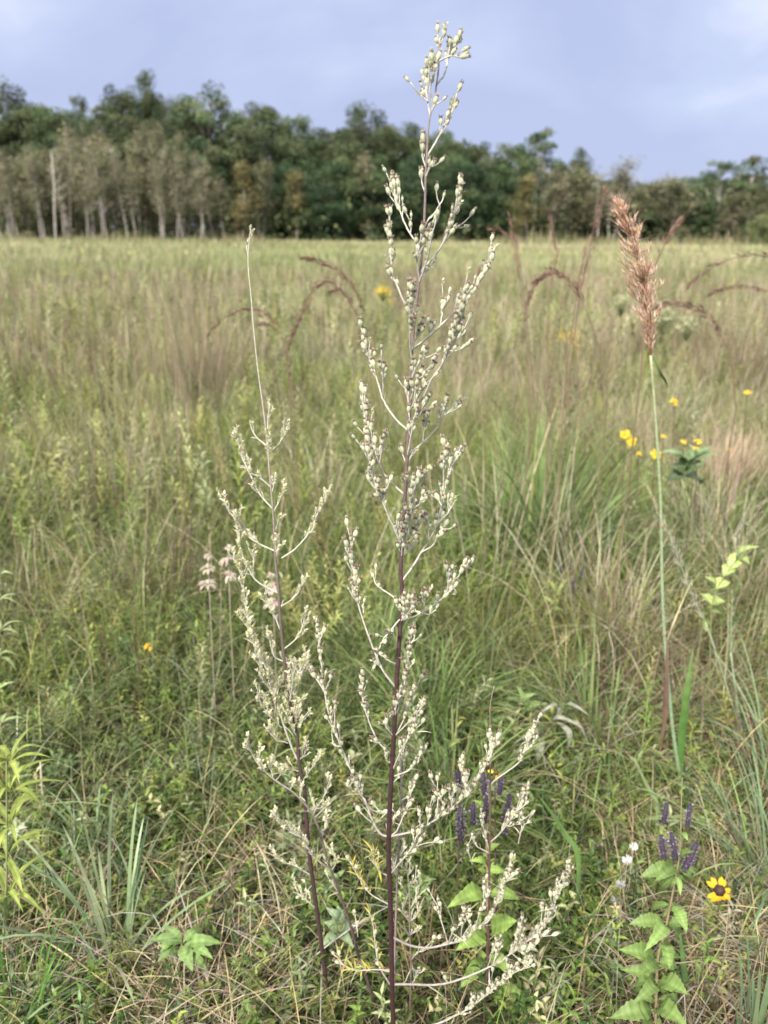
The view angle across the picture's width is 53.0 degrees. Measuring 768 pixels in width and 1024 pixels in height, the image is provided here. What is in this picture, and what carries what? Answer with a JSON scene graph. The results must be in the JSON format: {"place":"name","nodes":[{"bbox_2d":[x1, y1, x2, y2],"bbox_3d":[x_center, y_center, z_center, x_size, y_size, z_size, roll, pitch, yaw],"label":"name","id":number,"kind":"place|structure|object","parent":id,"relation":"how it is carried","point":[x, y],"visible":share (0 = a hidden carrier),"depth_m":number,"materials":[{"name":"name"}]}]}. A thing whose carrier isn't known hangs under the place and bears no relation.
{"place":"outdoors","nodes":[
{"label":"outdoors","id":0,"kind":"place"},
{"bbox_2d":[0,223,767,308],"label":"meadow","id":1,"kind":"structure","parent":0,"point":[720,249],"depth_m":36.88,"materials":[{"name":"grass"}]},
{"bbox_2d":[0,227,767,1023],"bbox_3d":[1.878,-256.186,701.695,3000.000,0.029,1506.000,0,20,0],"label":"ground","id":2,"kind":"structure","parent":0,"point":[732,1013],"depth_m":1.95,"materials":[{"name":"green plant"}]},
{"bbox_2d":[0,146,22,238],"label":"birch tree","id":3,"kind":"object","parent":2,"relation":"on","point":[5,172],"visible":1,"depth_m":71.25,"materials":[{"name":"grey plant"}]},
{"bbox_2d":[0,74,55,234],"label":"oak tree","id":4,"kind":"object","parent":2,"relation":"on","point":[14,103],"visible":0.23,"depth_m":82.97,"materials":[{"name":"green plant"}]},
{"bbox_2d":[0,726,66,978],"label":"leafy plant","id":5,"kind":"object","parent":2,"relation":"on","point":[14,810],"visible":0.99,"depth_m":1.28,"materials":[{"name":"green plant"}]},
{"bbox_2d":[19,140,51,238],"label":"birch tree","id":6,"kind":"object","parent":2,"relation":"on","point":[32,174],"visible":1,"depth_m":71.13,"materials":[{"name":"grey plant"}]},
{"bbox_2d":[0,285,74,359],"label":"bluestem clump","id":7,"kind":"object","parent":2,"relation":"on","point":[28,325],"visible":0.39,"depth_m":7.01,"materials":[{"name":"plant"}]},
{"bbox_2d":[0,103,76,236],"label":"broadleaf tree","id":8,"kind":"object","parent":2,"relation":"on","point":[37,129],"visible":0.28,"depth_m":81.47,"materials":[{"name":"green plant"}]},
{"bbox_2d":[0,904,108,1023],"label":"grass tussock","id":9,"kind":"object","parent":2,"relation":"on","point":[40,994],"depth_m":1.31,"materials":[{"name":"plant"}]},
{"bbox_2d":[14,105,103,236],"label":"broadleaf tree","id":10,"kind":"object","parent":2,"relation":"on","point":[59,116],"visible":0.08,"depth_m":83.72,"materials":[{"name":"green plant"}]},
{"bbox_2d":[45,130,80,236],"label":"birch tree","id":11,"kind":"object","parent":2,"relation":"on","point":[58,185],"visible":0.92,"depth_m":70.96,"materials":[{"name":"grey plant"}]},
{"bbox_2d":[65,146,98,237],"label":"birch tree","id":12,"kind":"object","parent":2,"relation":"on","point":[82,169],"visible":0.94,"depth_m":71.11,"materials":[{"name":"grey plant"}]},
{"bbox_2d":[18,773,146,886],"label":"grass tussock","id":13,"kind":"object","parent":2,"relation":"on","point":[83,831],"depth_m":1.67,"materials":[{"name":"plant"}]},
{"bbox_2d":[68,94,98,236],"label":"aspen tree","id":14,"kind":"object","parent":2,"relation":"on","point":[82,107],"visible":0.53,"depth_m":80.60,"materials":[{"name":"green plant"}]},
{"bbox_2d":[82,142,117,238],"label":"birch tree","id":15,"kind":"object","parent":2,"relation":"on","point":[98,189],"visible":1,"depth_m":70.64,"materials":[{"name":"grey plant"}]},
{"bbox_2d":[68,288,148,375],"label":"bluestem clump","id":16,"kind":"object","parent":2,"relation":"on","point":[117,334],"visible":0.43,"depth_m":6.58,"materials":[{"name":"plant"}]},
{"bbox_2d":[87,136,133,237],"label":"birch tree","id":17,"kind":"object","parent":2,"relation":"on","point":[102,162],"visible":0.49,"depth_m":74.66,"materials":[{"name":"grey plant"}]},
{"bbox_2d":[0,796,228,1023],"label":"grass tussock","id":18,"kind":"object","parent":2,"relation":"on","point":[130,906],"depth_m":1.41,"materials":[{"name":"plant"}]},
{"bbox_2d":[87,83,154,229],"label":"oak tree","id":19,"kind":"object","parent":2,"relation":"on","point":[116,136],"visible":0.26,"depth_m":84.32,"materials":[{"name":"green plant"}]},
{"bbox_2d":[99,140,143,237],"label":"birch tree","id":20,"kind":"object","parent":2,"relation":"on","point":[114,178],"visible":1,"depth_m":71.74,"materials":[{"name":"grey plant"}]},
{"bbox_2d":[78,309,166,434],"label":"bluestem clump","id":21,"kind":"object","parent":2,"relation":"on","point":[133,377],"visible":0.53,"depth_m":4.66,"materials":[{"name":"plant"}]},
{"bbox_2d":[119,120,159,237],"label":"birch tree","id":22,"kind":"object","parent":2,"relation":"on","point":[133,152],"visible":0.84,"depth_m":74.45,"materials":[{"name":"green plant"}]},
{"bbox_2d":[49,626,243,757],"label":"grass tussock","id":23,"kind":"object","parent":2,"relation":"on","point":[113,674],"depth_m":2.10,"materials":[{"name":"plant"}]},
{"bbox_2d":[121,68,172,235],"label":"oak tree","id":24,"kind":"object","parent":2,"relation":"on","point":[148,99],"visible":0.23,"depth_m":85.03,"materials":[{"name":"green plant"}]},
{"bbox_2d":[144,139,176,236],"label":"birch tree","id":25,"kind":"object","parent":2,"relation":"on","point":[157,183],"visible":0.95,"depth_m":71.46,"materials":[{"name":"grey plant"}]},
{"bbox_2d":[117,292,205,401],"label":"bluestem clump","id":26,"kind":"object","parent":2,"relation":"on","point":[152,360],"visible":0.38,"depth_m":5.74,"materials":[{"name":"plant"}]},
{"bbox_2d":[142,119,184,240],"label":"birch tree","id":27,"kind":"object","parent":2,"relation":"on","point":[156,142],"visible":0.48,"depth_m":73.90,"materials":[{"name":"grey plant"}]},
{"bbox_2d":[138,94,205,236],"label":"oak tree","id":28,"kind":"object","parent":2,"relation":"on","point":[157,118],"visible":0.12,"depth_m":83.67,"materials":[{"name":"green plant"}]},
{"bbox_2d":[163,150,190,239],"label":"birch tree","id":29,"kind":"object","parent":2,"relation":"on","point":[177,181],"visible":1,"depth_m":71.58,"materials":[{"name":"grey plant"}]},
{"bbox_2d":[169,127,200,237],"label":"birch tree","id":30,"kind":"object","parent":2,"relation":"on","point":[178,148],"visible":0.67,"depth_m":74.31,"materials":[{"name":"green plant"}]},
{"bbox_2d":[151,926,222,984],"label":"leafy plant","id":31,"kind":"object","parent":2,"relation":"on","point":[192,949],"visible":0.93,"depth_m":1.33,"materials":[{"name":"green plant"}]},
{"bbox_2d":[122,270,257,425],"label":"bluestem clump","id":32,"kind":"object","parent":2,"relation":"on","point":[191,354],"visible":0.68,"depth_m":5.12,"materials":[{"name":"plant"}]},
{"bbox_2d":[184,149,215,238],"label":"birch tree","id":33,"kind":"object","parent":2,"relation":"on","point":[197,174],"visible":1,"depth_m":71.21,"materials":[{"name":"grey plant"}]},
{"bbox_2d":[176,296,248,401],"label":"bluestem clump","id":34,"kind":"object","parent":2,"relation":"on","point":[216,348],"visible":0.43,"depth_m":5.68,"materials":[{"name":"plant"}]},
{"bbox_2d":[107,895,322,1023],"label":"dry tussock","id":35,"kind":"object","parent":2,"relation":"on","point":[179,989],"visible":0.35,"depth_m":1.36,"materials":[{"name":"plant"}]},
{"bbox_2d":[164,80,266,237],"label":"broadleaf tree","id":36,"kind":"object","parent":2,"relation":"on","point":[210,150],"visible":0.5,"depth_m":81.66,"materials":[{"name":"green plant"}]},
{"bbox_2d":[227,158,265,236],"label":"birch tree","id":37,"kind":"object","parent":2,"relation":"on","point":[243,173],"visible":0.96,"depth_m":73.86,"materials":[{"name":"green plant"}]},
{"bbox_2d":[206,101,306,237],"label":"oak tree","id":38,"kind":"object","parent":2,"relation":"on","point":[265,114],"visible":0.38,"depth_m":81.62,"materials":[{"name":"green plant"}]},
{"bbox_2d":[240,157,277,239],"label":"birch tree","id":39,"kind":"object","parent":2,"relation":"on","point":[266,175],"visible":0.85,"depth_m":75.44,"materials":[{"name":"green plant"}]},
{"bbox_2d":[216,225,336,1022],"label":"sage plant","id":40,"kind":"object","parent":2,"relation":"on","point":[293,710],"visible":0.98,"depth_m":1.19,"materials":[{"name":"plant"}]},
{"bbox_2d":[247,161,319,241],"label":"broadleaf tree","id":41,"kind":"object","parent":2,"relation":"on","point":[281,173],"visible":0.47,"depth_m":78.29,"materials":[{"name":"green plant"}]},
{"bbox_2d":[199,924,374,1023],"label":"grass tussock","id":42,"kind":"object","parent":2,"relation":"on","point":[260,987],"depth_m":1.33,"materials":[{"name":"plant"}]},
{"bbox_2d":[262,113,330,238],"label":"broadleaf tree","id":43,"kind":"object","parent":2,"relation":"on","point":[284,131],"visible":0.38,"depth_m":81.96,"materials":[{"name":"green plant"}]},
{"bbox_2d":[278,167,316,239],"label":"birch tree","id":44,"kind":"object","parent":2,"relation":"on","point":[296,193],"visible":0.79,"depth_m":76.33,"materials":[{"name":"green plant"}]},
{"bbox_2d":[242,731,378,1023],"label":"sage plant","id":45,"kind":"object","parent":2,"relation":"on","point":[296,830],"visible":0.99,"depth_m":1.22,"materials":[{"name":"plant"}]},
{"bbox_2d":[295,192,340,240],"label":"broadleaf tree","id":46,"kind":"object","parent":2,"relation":"on","point":[320,234],"visible":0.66,"depth_m":76.99,"materials":[{"name":"green plant"}]},
{"bbox_2d":[283,156,377,239],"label":"broadleaf tree","id":47,"kind":"object","parent":2,"relation":"on","point":[338,168],"visible":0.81,"depth_m":76.89,"materials":[{"name":"green plant"}]},
{"bbox_2d":[323,906,353,947],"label":"leafy plant","id":48,"kind":"object","parent":2,"relation":"on","point":[337,914],"visible":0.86,"depth_m":1.38,"materials":[{"name":"green plant"}]},
{"bbox_2d":[324,99,408,237],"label":"oak tree","id":49,"kind":"object","parent":2,"relation":"on","point":[375,143],"visible":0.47,"depth_m":80.92,"materials":[{"name":"green plant"}]},
{"bbox_2d":[340,153,419,239],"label":"broadleaf tree","id":50,"kind":"object","parent":2,"relation":"on","point":[380,177],"visible":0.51,"depth_m":78.09,"materials":[{"name":"green plant"}]},
{"bbox_2d":[0,98,765,244],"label":"background woods","id":51,"kind":"object","parent":2,"relation":"on","point":[228,221],"visible":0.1,"depth_m":81.86,"materials":[{"name":"green plant"}]},
{"bbox_2d":[0,362,767,1023],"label":"ground cover","id":52,"kind":"object","parent":2,"relation":"on","point":[520,1004],"visible":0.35,"depth_m":1.67,"materials":[{"name":"green plant"}]},
{"bbox_2d":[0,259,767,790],"bbox_3d":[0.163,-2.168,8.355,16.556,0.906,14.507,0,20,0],"label":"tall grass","id":53,"kind":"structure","parent":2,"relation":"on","point":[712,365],"depth_m":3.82,"materials":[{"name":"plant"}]},
{"bbox_2d":[0,422,767,1023],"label":"dead thatch","id":54,"kind":"object","parent":2,"relation":"on","point":[282,938],"visible":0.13,"depth_m":1.48,"materials":[{"name":"plant"}]},
{"bbox_2d":[0,255,767,408],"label":"seeding grass","id":55,"kind":"structure","parent":2,"relation":"on","point":[300,271],"depth_m":10.00,"materials":[{"name":"plant"}]},
{"bbox_2d":[261,569,519,739],"bbox_3d":[0.010,0.378,2.260,0.712,0.325,0.704,-17,26,-39],"label":"grass tussock","id":56,"kind":"object","parent":2,"relation":"on","point":[365,646],"depth_m":2.33,"materials":[{"name":"plant"}]},
{"bbox_2d":[391,746,415,982],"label":"sage plant","id":57,"kind":"object","parent":2,"relation":"on","point":[403,846],"visible":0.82,"depth_m":1.15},
{"bbox_2d":[383,120,433,234],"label":"oak tree","id":58,"kind":"object","parent":2,"relation":"on","point":[411,146],"visible":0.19,"depth_m":82.46,"materials":[{"name":"green plant"}]},
{"bbox_2d":[397,852,432,1022],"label":"sage plant","id":59,"kind":"object","parent":2,"relation":"on","point":[409,920],"visible":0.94,"depth_m":1.23,"materials":[{"name":"plant"}]},
{"bbox_2d":[309,608,536,796],"bbox_3d":[0.115,0.454,2.026,0.670,0.345,0.671,-5,21,-14],"label":"grass tussock","id":60,"kind":"object","parent":2,"relation":"on","point":[444,710],"depth_m":2.04,"materials":[{"name":"plant"}]},
{"bbox_2d":[379,150,466,239],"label":"broadleaf tree","id":61,"kind":"object","parent":2,"relation":"on","point":[414,200],"visible":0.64,"depth_m":77.35,"materials":[{"name":"green plant"}]},
{"bbox_2d":[308,20,574,1023],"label":"sage plant","id":62,"kind":"object","parent":2,"relation":"on","point":[458,328],"visible":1,"depth_m":0.96,"materials":[{"name":"plant"}]},
{"bbox_2d":[408,128,477,241],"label":"broadleaf tree","id":63,"kind":"object","parent":2,"relation":"on","point":[447,151],"visible":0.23,"depth_m":80.46,"materials":[{"name":"green plant"}]},
{"bbox_2d":[318,695,576,880],"bbox_3d":[0.163,0.581,1.740,0.527,0.304,0.569,7,21,17],"label":"grass tussock","id":64,"kind":"object","parent":2,"relation":"on","point":[449,824],"depth_m":1.78,"materials":[{"name":"plant"}]},
{"bbox_2d":[419,155,505,242],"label":"broadleaf tree","id":65,"kind":"object","parent":2,"relation":"on","point":[466,170],"visible":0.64,"depth_m":78.35,"materials":[{"name":"green plant"}]},
{"bbox_2d":[355,462,586,622],"bbox_3d":[0.293,0.080,2.779,0.884,0.530,0.936,0,20,0],"label":"grass tussock","id":66,"kind":"object","parent":2,"relation":"on","point":[452,550],"depth_m":2.82,"materials":[{"name":"plant"}]},
{"bbox_2d":[446,141,513,229],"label":"oak tree","id":67,"kind":"object","parent":2,"relation":"on","point":[478,152],"visible":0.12,"depth_m":83.70,"materials":[{"name":"green plant"}]},
{"bbox_2d":[447,770,530,1001],"bbox_3d":[0.181,0.679,1.343,0.149,0.463,0.147,0,20,0],"label":"hyssop","id":68,"kind":"object","parent":2,"relation":"on","point":[471,892],"visible":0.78,"depth_m":1.33,"materials":[{"name":"green plant"}]},
{"bbox_2d":[466,686,543,1022],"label":"sage plant","id":69,"kind":"object","parent":2,"relation":"on","point":[523,792],"visible":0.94,"depth_m":1.19,"materials":[{"name":"plant"}]},
{"bbox_2d":[467,164,547,238],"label":"broadleaf tree","id":70,"kind":"object","parent":2,"relation":"on","point":[502,215],"visible":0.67,"depth_m":78.58,"materials":[{"name":"green plant"}]},
{"bbox_2d":[483,141,542,237],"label":"broadleaf tree","id":71,"kind":"object","parent":2,"relation":"on","point":[511,152],"visible":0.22,"depth_m":82.97,"materials":[{"name":"green plant"}]},
{"bbox_2d":[414,433,624,577],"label":"grass tussock","id":72,"kind":"object","parent":2,"relation":"on","point":[498,476],"depth_m":3.19,"materials":[{"name":"plant"}]},
{"bbox_2d":[505,172,542,239],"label":"birch tree","id":73,"kind":"object","parent":2,"relation":"on","point":[527,183],"visible":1,"depth_m":73.99,"materials":[{"name":"green plant"}]},
{"bbox_2d":[504,126,573,233],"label":"aspen tree","id":74,"kind":"object","parent":2,"relation":"on","point":[534,166],"visible":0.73,"depth_m":81.31,"materials":[{"name":"green plant"}]},
{"bbox_2d":[473,285,624,436],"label":"bluestem clump","id":75,"kind":"object","parent":2,"relation":"on","point":[537,386],"visible":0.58,"depth_m":4.76,"materials":[{"name":"plant"}]},
{"bbox_2d":[513,702,587,769],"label":"wilted plant","id":76,"kind":"object","parent":2,"relation":"on","point":[567,731],"visible":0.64,"depth_m":1.87,"materials":[{"name":"plant"}]},
{"bbox_2d":[536,165,580,239],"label":"birch tree","id":77,"kind":"object","parent":2,"relation":"on","point":[559,186],"visible":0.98,"depth_m":74.93,"materials":[{"name":"green plant"}]},
{"bbox_2d":[462,372,664,501],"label":"grass tussock","id":78,"kind":"object","parent":2,"relation":"on","point":[556,466],"depth_m":3.72,"materials":[{"name":"plant"}]},
{"bbox_2d":[407,408,720,625],"bbox_3d":[0.660,-0.057,2.945,1.204,0.679,1.133,0,20,0],"label":"grass tussock","id":79,"kind":"object","parent":2,"relation":"on","point":[529,529],"depth_m":2.95,"materials":[{"name":"plant"}]},
{"bbox_2d":[523,266,608,642],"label":"nodding grass","id":80,"kind":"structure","parent":2,"relation":"on","point":[537,280],"depth_m":2.23,"materials":[{"name":"plant"}]},
{"bbox_2d":[540,169,594,240],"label":"birch tree","id":81,"kind":"object","parent":2,"relation":"on","point":[572,194],"visible":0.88,"depth_m":76.74,"materials":[{"name":"green plant"}]},
{"bbox_2d":[546,184,607,624],"bbox_3d":[0.607,-0.271,2.456,0.066,1.444,0.034,0,20,0],"label":"grass spray","id":82,"kind":"object","parent":2,"relation":"on","point":[585,267],"depth_m":2.34,"materials":[{"name":"plant"}]},
{"bbox_2d":[556,162,601,240],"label":"birch tree","id":83,"kind":"object","parent":2,"relation":"on","point":[587,176],"visible":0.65,"depth_m":77.37,"materials":[{"name":"green plant"}]},
{"bbox_2d":[476,484,715,638],"bbox_3d":[0.752,0.115,2.796,0.870,0.459,0.797,16,25,36],"label":"grass tussock","id":84,"kind":"object","parent":2,"relation":"on","point":[587,550],"depth_m":2.78,"materials":[{"name":"plant"}]},
{"bbox_2d":[578,168,631,238],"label":"birch tree","id":85,"kind":"object","parent":2,"relation":"on","point":[598,197],"visible":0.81,"depth_m":75.03,"materials":[{"name":"green plant"}]},
{"bbox_2d":[474,608,750,860],"bbox_3d":[0.569,0.481,1.935,0.777,0.362,0.683,-12,24,-31],"label":"grass tussock","id":86,"kind":"object","parent":2,"relation":"on","point":[591,693],"depth_m":1.97,"materials":[{"name":"plant"}]},
{"bbox_2d":[566,287,672,384],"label":"bluestem clump","id":87,"kind":"object","parent":2,"relation":"on","point":[619,351],"visible":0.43,"depth_m":6.57,"materials":[{"name":"plant"}]},
{"bbox_2d":[602,153,646,242],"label":"birch tree","id":88,"kind":"object","parent":2,"relation":"on","point":[623,175],"visible":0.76,"depth_m":75.02,"materials":[{"name":"green plant"}]},
{"bbox_2d":[604,214,684,676],"bbox_3d":[0.690,-0.089,2.098,0.067,1.350,0.019,0,20,0],"label":"grass spray","id":89,"kind":"object","parent":2,"relation":"on","point":[678,222],"depth_m":2.06,"materials":[{"name":"plant"}]},
{"bbox_2d":[605,189,693,797],"bbox_3d":[0.548,0.061,1.595,0.328,1.352,0.114,-4,21,-13],"label":"indiangrass","id":90,"kind":"object","parent":2,"relation":"on","point":[643,291],"visible":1,"depth_m":1.44,"materials":[{"name":"brown plant"}]},
{"bbox_2d":[616,203,684,242],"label":"broadleaf tree","id":91,"kind":"object","parent":2,"relation":"on","point":[650,222],"visible":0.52,"depth_m":77.43,"materials":[{"name":"green plant"}]},
{"bbox_2d":[610,777,699,1023],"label":"hyssop","id":92,"kind":"object","parent":2,"relation":"on","point":[638,1008],"visible":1,"depth_m":1.21,"materials":[{"name":"green plant"}]},
{"bbox_2d":[649,177,704,242],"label":"birch tree","id":93,"kind":"object","parent":2,"relation":"on","point":[676,194],"visible":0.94,"depth_m":74.27,"materials":[{"name":"green plant"}]},
{"bbox_2d":[604,616,767,763],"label":"grass tussock","id":94,"kind":"object","parent":2,"relation":"on","point":[695,677],"depth_m":2.16,"materials":[{"name":"plant"}]},
{"bbox_2d":[661,447,717,593],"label":"leafy plant","id":95,"kind":"object","parent":2,"relation":"on","point":[686,463],"visible":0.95,"depth_m":2.70,"materials":[{"name":"green plant"}]},
{"bbox_2d":[652,298,736,618],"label":"nodding grass","id":96,"kind":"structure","parent":2,"relation":"on","point":[688,304],"depth_m":2.27,"materials":[{"name":"plant"}]},
{"bbox_2d":[629,735,767,940],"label":"grass tussock","id":97,"kind":"object","parent":2,"relation":"on","point":[762,904],"depth_m":1.59,"materials":[{"name":"plant"}]},
{"bbox_2d":[676,205,730,243],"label":"broadleaf tree","id":98,"kind":"object","parent":2,"relation":"on","point":[703,221],"visible":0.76,"depth_m":75.94,"materials":[{"name":"green plant"}]},
{"bbox_2d":[669,635,767,856],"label":"grass tussock","id":99,"kind":"object","parent":2,"relation":"on","point":[763,754],"depth_m":1.91,"materials":[{"name":"plant"}]},
{"bbox_2d":[687,159,757,241],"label":"aspen tree","id":100,"kind":"object","parent":2,"relation":"on","point":[726,166],"visible":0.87,"depth_m":75.82,"materials":[{"name":"green plant"}]},
{"bbox_2d":[700,545,758,720],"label":"leafy plant","id":101,"kind":"object","parent":2,"relation":"on","point":[735,560],"visible":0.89,"depth_m":2.04,"materials":[{"name":"green plant"}]},
{"bbox_2d":[704,187,759,240],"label":"birch tree","id":102,"kind":"object","parent":2,"relation":"on","point":[739,198],"visible":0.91,"depth_m":73.74,"materials":[{"name":"green plant"}]},
{"bbox_2d":[700,418,767,507],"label":"dry tussock","id":103,"kind":"object","parent":2,"relation":"on","point":[733,455],"visible":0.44,"depth_m":3.72,"materials":[{"name":"plant"}]},
{"bbox_2d":[726,155,767,242],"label":"aspen tree","id":104,"kind":"object","parent":2,"relation":"on","point":[753,162],"visible":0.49,"depth_m":77.18,"materials":[{"name":"green plant"}]},
{"bbox_2d":[734,938,767,1023],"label":"grass tussock","id":105,"kind":"object","parent":2,"relation":"on","point":[755,1018],"depth_m":1.26,"materials":[{"name":"plant"}]},
{"bbox_2d":[0,0,767,227],"label":"sky","id":106,"kind":"structure","parent":0,"point":[679,85],"materials":[{"name":"blue"}]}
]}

